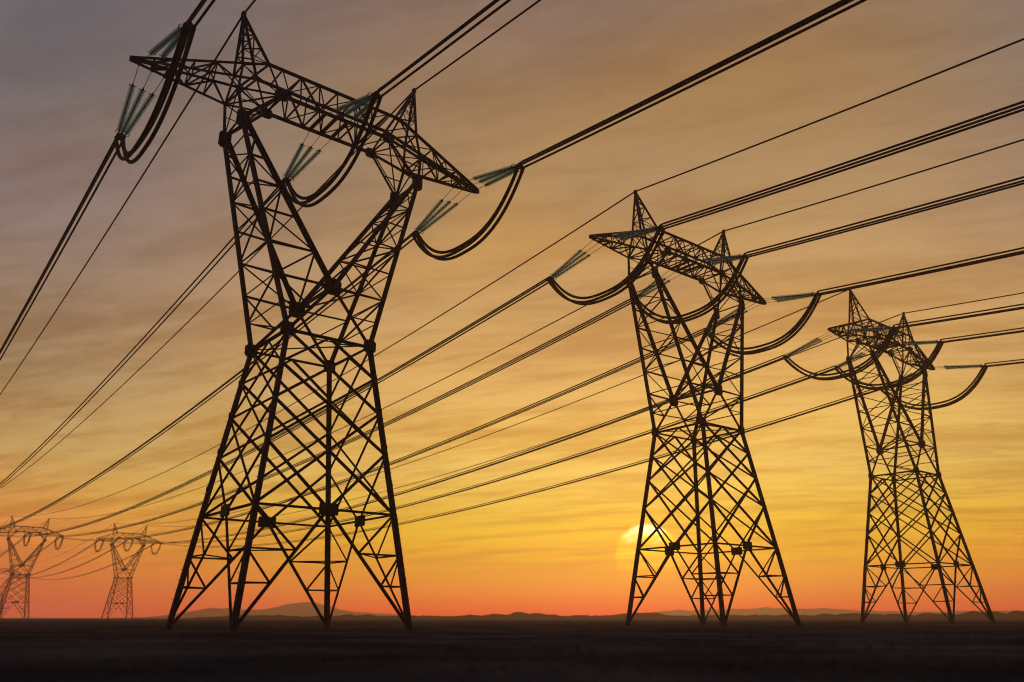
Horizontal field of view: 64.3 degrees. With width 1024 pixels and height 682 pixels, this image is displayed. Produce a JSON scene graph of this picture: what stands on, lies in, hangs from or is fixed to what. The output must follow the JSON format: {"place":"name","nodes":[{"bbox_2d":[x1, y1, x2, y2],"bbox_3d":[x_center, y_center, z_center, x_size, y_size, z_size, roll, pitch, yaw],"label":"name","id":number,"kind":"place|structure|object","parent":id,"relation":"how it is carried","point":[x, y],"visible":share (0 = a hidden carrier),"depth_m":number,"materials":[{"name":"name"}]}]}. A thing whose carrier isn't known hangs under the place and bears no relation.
{"place":"outdoors","nodes":[
{"label":"outdoors","id":0,"kind":"place"},
{"bbox_2d":[0,618,1023,681],"bbox_3d":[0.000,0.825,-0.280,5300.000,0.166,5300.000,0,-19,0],"label":"ground","id":1,"kind":"structure","parent":0,"point":[125,650],"depth_m":23.59,"materials":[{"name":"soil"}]},
{"bbox_2d":[0,568,21,618],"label":"pylon","id":2,"kind":"object","parent":1,"relation":"on","point":[1,595],"visible":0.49,"depth_m":768.62,"materials":[{"name":"metal"}]},
{"bbox_2d":[0,517,60,618],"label":"pylon","id":3,"kind":"object","parent":1,"relation":"on","point":[8,539],"visible":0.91,"depth_m":412.97,"materials":[{"name":"metal"}]},
{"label":"insulator set","id":4,"kind":"object","parent":3,"relation":"attached to","visible":0},
{"bbox_2d":[0,540,54,573],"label":"conductor bundle","id":5,"kind":"object","parent":4,"relation":"attached to","point":[27,559],"visible":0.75,"depth_m":478.30,"materials":[{"name":"metal"}]},
{"bbox_2d":[96,523,159,618],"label":"pylon","id":6,"kind":"object","parent":1,"relation":"on","point":[119,561],"visible":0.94,"depth_m":445.67,"materials":[{"name":"metal"}]},
{"bbox_2d":[3,524,112,566],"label":"earth wire","id":7,"kind":"object","parent":6,"relation":"attached to","point":[64,552],"visible":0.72,"depth_m":529.48,"materials":[{"name":"metal"}]},
{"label":"insulator set","id":8,"kind":"object","parent":6,"relation":"attached to","visible":0},
{"bbox_2d":[164,390,876,546],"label":"conductor bundle","id":9,"kind":"object","parent":8,"relation":"attached to","point":[845,400],"visible":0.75,"depth_m":195.01,"materials":[{"name":"metal"}]},
{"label":"insulator set","id":10,"kind":"object","parent":6,"relation":"attached to","visible":0},
{"bbox_2d":[0,543,93,578],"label":"conductor bundle","id":11,"kind":"object","parent":10,"relation":"attached to","point":[65,560],"visible":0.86,"depth_m":494.66,"materials":[{"name":"metal"}]},
{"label":"insulator set","id":12,"kind":"object","parent":6,"relation":"attached to","visible":0},
{"bbox_2d":[4,543,122,577],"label":"conductor bundle","id":13,"kind":"object","parent":12,"relation":"attached to","point":[73,567],"visible":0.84,"depth_m":544.75,"materials":[{"name":"metal"}]},
{"bbox_2d":[129,11,478,631],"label":"pylon","id":14,"kind":"object","parent":1,"relation":"on","point":[330,285],"visible":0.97,"depth_m":65.76,"materials":[{"name":"metal"}]},
{"bbox_2d":[0,17,241,394],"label":"earth wire","id":15,"kind":"object","parent":14,"relation":"attached to","point":[198,86],"visible":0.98,"depth_m":91.93,"materials":[{"name":"metal"}]},
{"bbox_2d":[115,65,163,139],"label":"insulator set","id":16,"kind":"object","parent":14,"relation":"attached to","point":[123,129],"visible":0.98,"depth_m":67.18,"materials":[{"name":"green glass"}]},
{"bbox_2d":[0,140,120,360],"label":"conductor bundle","id":17,"kind":"object","parent":16,"relation":"attached to","point":[92,184],"visible":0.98,"depth_m":83.72,"materials":[{"name":"metal"}]},
{"bbox_2d":[140,21,193,66],"bbox_3d":[-24.991,-21.528,59.725,2.195,1.961,9.228,14,-24,-36],"label":"insulator set","id":18,"kind":"object","parent":14,"relation":"attached to","point":[190,24],"visible":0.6,"depth_m":59.16,"materials":[{"name":"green glass"}]},
{"bbox_2d":[114,22,196,163],"bbox_3d":[-27.950,-17.194,62.277,0.877,5.644,18.354,14,-24,-36],"label":"jumper loop","id":19,"kind":"object","parent":18,"relation":"hanging from","point":[174,64],"visible":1,"depth_m":58.03,"materials":[{"name":"metal"}]},
{"bbox_2d":[185,0,215,27],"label":"conductor bundle","id":20,"kind":"object","parent":18,"relation":"attached to","point":[196,10],"visible":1,"depth_m":54.84,"materials":[{"name":"metal"}]},
{"bbox_2d":[1,92,411,487],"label":"earth wire","id":21,"kind":"object","parent":14,"relation":"attached to","point":[380,125],"visible":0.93,"depth_m":117.32,"materials":[{"name":"metal"}]},
{"bbox_2d":[243,0,255,13],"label":"earth wire","id":22,"kind":"object","parent":14,"relation":"attached to","point":[249,6],"visible":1,"depth_m":69.00,"materials":[{"name":"metal"}]},
{"bbox_2d":[282,132,329,184],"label":"insulator set","id":23,"kind":"object","parent":14,"relation":"attached to","point":[302,145],"visible":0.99,"depth_m":76.51,"materials":[{"name":"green glass"}]},
{"bbox_2d":[0,185,286,486],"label":"conductor bundle","id":24,"kind":"object","parent":23,"relation":"attached to","point":[242,227],"visible":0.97,"depth_m":107.11,"materials":[{"name":"metal"}]},
{"bbox_2d":[281,92,381,207],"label":"jumper loop","id":25,"kind":"object","parent":23,"relation":"hanging from","point":[309,198],"visible":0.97,"depth_m":67.86,"materials":[{"name":"metal"}]},
{"bbox_2d":[326,90,380,122],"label":"insulator set","id":26,"kind":"object","parent":14,"relation":"attached to","point":[376,97],"visible":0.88,"depth_m":68.23,"materials":[{"name":"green glass"}]},
{"bbox_2d":[375,0,510,96],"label":"conductor bundle","id":27,"kind":"object","parent":26,"relation":"attached to","point":[449,36],"visible":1,"depth_m":58.19,"materials":[{"name":"metal"}]},
{"bbox_2d":[410,188,471,236],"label":"insulator set","id":28,"kind":"object","parent":14,"relation":"attached to","point":[414,232],"visible":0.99,"depth_m":84.75,"materials":[{"name":"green glass"}]},
{"bbox_2d":[0,232,413,528],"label":"conductor bundle","id":29,"kind":"object","parent":28,"relation":"attached to","point":[274,345],"visible":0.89,"depth_m":131.04,"materials":[{"name":"metal"}]},
{"bbox_2d":[414,0,540,89],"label":"earth wire","id":30,"kind":"object","parent":14,"relation":"attached to","point":[489,36],"visible":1,"depth_m":71.60,"materials":[{"name":"metal"}]},
{"bbox_2d":[460,159,525,190],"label":"insulator set","id":31,"kind":"object","parent":14,"relation":"attached to","point":[513,168],"visible":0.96,"depth_m":76.74,"materials":[{"name":"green glass"}]},
{"bbox_2d":[411,164,524,260],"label":"jumper loop","id":32,"kind":"object","parent":31,"relation":"hanging from","point":[420,242],"visible":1,"depth_m":77.24,"materials":[{"name":"metal"}]},
{"bbox_2d":[520,0,866,167],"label":"conductor bundle","id":33,"kind":"object","parent":31,"relation":"attached to","point":[779,34],"visible":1,"depth_m":57.97,"materials":[{"name":"metal"}]},
{"bbox_2d":[589,189,803,626],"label":"pylon","id":34,"kind":"object","parent":1,"relation":"on","point":[669,551],"visible":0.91,"depth_m":94.97,"materials":[{"name":"metal"}]},
{"bbox_2d":[34,192,633,515],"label":"earth wire","id":35,"kind":"object","parent":34,"relation":"attached to","point":[405,336],"visible":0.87,"depth_m":129.11,"materials":[{"name":"metal"}]},
{"bbox_2d":[50,232,721,518],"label":"earth wire","id":36,"kind":"object","parent":34,"relation":"attached to","point":[435,382],"visible":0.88,"depth_m":153.14,"materials":[{"name":"metal"}]},
{"bbox_2d":[545,240,602,281],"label":"insulator set","id":37,"kind":"object","parent":34,"relation":"attached to","point":[556,273],"visible":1,"depth_m":96.23,"materials":[{"name":"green glass"}]},
{"bbox_2d":[0,277,547,536],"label":"conductor bundle","id":38,"kind":"object","parent":37,"relation":"attached to","point":[438,344],"visible":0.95,"depth_m":126.53,"materials":[{"name":"metal"}]},
{"bbox_2d":[596,222,665,241],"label":"insulator set","id":39,"kind":"object","parent":34,"relation":"attached to","point":[623,238],"visible":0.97,"depth_m":88.73,"materials":[{"name":"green glass"}]},
{"bbox_2d":[546,226,664,304],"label":"jumper loop","id":40,"kind":"object","parent":39,"relation":"hanging from","point":[554,284],"visible":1,"depth_m":88.91,"materials":[{"name":"metal"}]},
{"bbox_2d":[661,100,1023,228],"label":"conductor bundle","id":41,"kind":"object","parent":39,"relation":"attached to","point":[903,146],"visible":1,"depth_m":68.84,"materials":[{"name":"metal"}]},
{"bbox_2d":[638,270,680,299],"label":"insulator set","id":42,"kind":"object","parent":34,"relation":"attached to","point":[655,285],"visible":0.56,"depth_m":105.81,"materials":[{"name":"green glass"}]},
{"bbox_2d":[30,299,630,536],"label":"conductor bundle","id":43,"kind":"object","parent":42,"relation":"hanging from","point":[414,409],"visible":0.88,"depth_m":138.29,"materials":[{"name":"metal"}]},
{"bbox_2d":[691,251,750,265],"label":"insulator set","id":44,"kind":"object","parent":34,"relation":"attached to","point":[745,253],"visible":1,"depth_m":97.48,"materials":[{"name":"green glass"}]},
{"bbox_2d":[634,255,748,323],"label":"jumper loop","id":45,"kind":"object","parent":44,"relation":"hanging from","point":[712,302],"visible":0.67,"depth_m":97.17,"materials":[{"name":"metal"}]},
{"bbox_2d":[745,176,1023,257],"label":"conductor bundle","id":46,"kind":"object","parent":44,"relation":"attached to","point":[895,216],"visible":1,"depth_m":81.24,"materials":[{"name":"metal"}]},
{"bbox_2d":[703,302,760,331],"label":"insulator set","id":47,"kind":"object","parent":34,"relation":"attached to","point":[733,314],"visible":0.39,"depth_m":113.32,"materials":[{"name":"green glass"}]},
{"bbox_2d":[64,329,703,540],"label":"conductor bundle","id":48,"kind":"object","parent":47,"relation":"attached to","point":[535,405],"visible":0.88,"depth_m":151.88,"materials":[{"name":"metal"}]},
{"bbox_2d":[761,289,821,302],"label":"insulator set","id":49,"kind":"object","parent":34,"relation":"attached to","point":[811,294],"visible":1,"depth_m":106.36,"materials":[{"name":"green glass"}]},
{"bbox_2d":[703,293,821,354],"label":"jumper loop","id":50,"kind":"object","parent":49,"relation":"hanging from","point":[797,325],"visible":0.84,"depth_m":105.85,"materials":[{"name":"metal"}]},
{"bbox_2d":[819,247,1023,294],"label":"conductor bundle","id":51,"kind":"object","parent":49,"relation":"attached to","point":[931,271],"visible":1,"depth_m":92.78,"materials":[{"name":"metal"}]},
{"bbox_2d":[636,38,1023,191],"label":"earth wire","id":52,"kind":"object","parent":34,"relation":"attached to","point":[960,64],"visible":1,"depth_m":77.77,"materials":[{"name":"metal"}]},
{"bbox_2d":[724,139,1023,230],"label":"earth wire","id":53,"kind":"object","parent":34,"relation":"attached to","point":[881,183],"visible":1,"depth_m":92.35,"materials":[{"name":"metal"}]},
{"bbox_2d":[827,290,997,623],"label":"pylon","id":54,"kind":"object","parent":1,"relation":"on","point":[921,444],"visible":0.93,"depth_m":124.58,"materials":[{"name":"metal"}]},
{"bbox_2d":[115,290,847,523],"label":"earth wire","id":55,"kind":"object","parent":54,"relation":"attached to","point":[565,405],"visible":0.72,"depth_m":174.12,"materials":[{"name":"metal"}]},
{"bbox_2d":[147,313,901,525],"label":"earth wire","id":56,"kind":"object","parent":54,"relation":"attached to","point":[576,432],"visible":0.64,"depth_m":208.27,"materials":[{"name":"metal"}]},
{"bbox_2d":[781,332,833,358],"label":"insulator set","id":57,"kind":"object","parent":54,"relation":"attached to","point":[785,355],"visible":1,"depth_m":125.92,"materials":[{"name":"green glass"}]},
{"bbox_2d":[106,355,783,543],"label":"conductor bundle","id":58,"kind":"object","parent":57,"relation":"attached to","point":[699,390],"visible":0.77,"depth_m":170.85,"materials":[{"name":"metal"}]},
{"bbox_2d":[832,351,867,368],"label":"insulator set","id":59,"kind":"object","parent":54,"relation":"attached to","point":[836,366],"visible":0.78,"depth_m":135.88,"materials":[{"name":"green glass"}]},
{"bbox_2d":[132,366,834,542],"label":"conductor bundle","id":60,"kind":"object","parent":59,"relation":"attached to","point":[747,399],"visible":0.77,"depth_m":179.50,"materials":[{"name":"metal"}]},
{"bbox_2d":[835,324,896,332],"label":"insulator set","id":61,"kind":"object","parent":54,"relation":"attached to","point":[865,329],"visible":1,"depth_m":118.51,"materials":[{"name":"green glass"}]},
{"bbox_2d":[782,326,896,380],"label":"jumper loop","id":62,"kind":"object","parent":61,"relation":"hanging from","point":[875,356],"visible":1,"depth_m":118.62,"materials":[{"name":"metal"}]},
{"bbox_2d":[895,303,1023,328],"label":"conductor bundle","id":63,"kind":"object","parent":61,"relation":"attached to","point":[963,317],"visible":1,"depth_m":108.22,"materials":[{"name":"metal"}]},
{"bbox_2d":[891,338,943,345],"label":"insulator set","id":64,"kind":"object","parent":54,"relation":"attached to","point":[925,342],"visible":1,"depth_m":127.41,"materials":[{"name":"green glass"}]},
{"bbox_2d":[834,341,943,389],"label":"jumper loop","id":65,"kind":"object","parent":64,"relation":"hanging from","point":[924,367],"visible":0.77,"depth_m":126.78,"materials":[{"name":"metal"}]},
{"bbox_2d":[943,327,1023,342],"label":"conductor bundle","id":66,"kind":"object","parent":64,"relation":"attached to","point":[991,335],"visible":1,"depth_m":119.67,"materials":[{"name":"metal"}]},
{"bbox_2d":[933,363,987,368],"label":"insulator set","id":67,"kind":"object","parent":54,"relation":"attached to","point":[946,367],"visible":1,"depth_m":136.12,"materials":[{"name":"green glass"}]},
{"bbox_2d":[880,365,987,409],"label":"jumper loop","id":68,"kind":"object","parent":67,"relation":"hanging from","point":[969,389],"visible":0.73,"depth_m":135.20,"materials":[{"name":"metal"}]},
{"bbox_2d":[987,359,1023,366],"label":"conductor bundle","id":69,"kind":"object","parent":67,"relation":"attached to","point":[1005,363],"visible":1,"depth_m":130.51,"materials":[{"name":"metal"}]},
{"bbox_2d":[905,292,1023,312],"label":"earth wire","id":70,"kind":"object","parent":54,"relation":"attached to","point":[966,302],"visible":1,"depth_m":131.09,"materials":[{"name":"metal"}]},
{"bbox_2d":[0,0,1023,617],"label":"sky","id":71,"kind":"structure","parent":0,"point":[560,69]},
{"bbox_2d":[135,602,1022,617],"bbox_3d":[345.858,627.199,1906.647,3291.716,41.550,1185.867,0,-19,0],"label":"mountains","id":72,"kind":"structure","parent":0,"point":[303,609],"depth_m":2087.33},
{"bbox_2d":[182,611,1023,618],"bbox_3d":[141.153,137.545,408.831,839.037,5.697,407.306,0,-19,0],"label":"hills","id":73,"kind":"structure","parent":0,"point":[966,615],"depth_m":471.42,"materials":[{"name":"black"}]},
{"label":"insulator set","id":74,"kind":"object","parent":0,"visible":0},
{"bbox_2d":[23,545,150,579],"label":"conductor bundle","id":75,"kind":"object","parent":74,"relation":"attached to","point":[101,568],"visible":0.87,"depth_m":540.26,"materials":[{"name":"metal"}]},
{"bbox_2d":[150,544,160,554],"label":"jumper loop","id":76,"kind":"object","parent":74,"relation":"hanging from","point":[157,550],"visible":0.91,"depth_m":456.26,"materials":[{"name":"metal"}]},
{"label":"insulator set","id":77,"kind":"object","parent":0,"visible":0},
{"bbox_2d":[94,541,103,551],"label":"jumper loop","id":78,"kind":"object","parent":77,"relation":"hanging from","point":[100,547],"visible":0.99,"depth_m":440.20,"materials":[{"name":"metal"}]},
{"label":"insulator set","id":79,"kind":"object","parent":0,"visible":0},
{"bbox_2d":[23,537,30,545],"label":"jumper loop","id":80,"kind":"object","parent":79,"relation":"hanging from","point":[26,544],"visible":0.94,"depth_m":415.77,"materials":[{"name":"metal"}]},
{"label":"insulator set","id":81,"kind":"object","parent":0,"visible":0},
{"bbox_2d":[55,538,63,549],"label":"jumper loop","id":82,"kind":"object","parent":81,"relation":"hanging from","point":[56,548],"visible":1,"depth_m":421.91,"materials":[{"name":"metal"}]}
]}

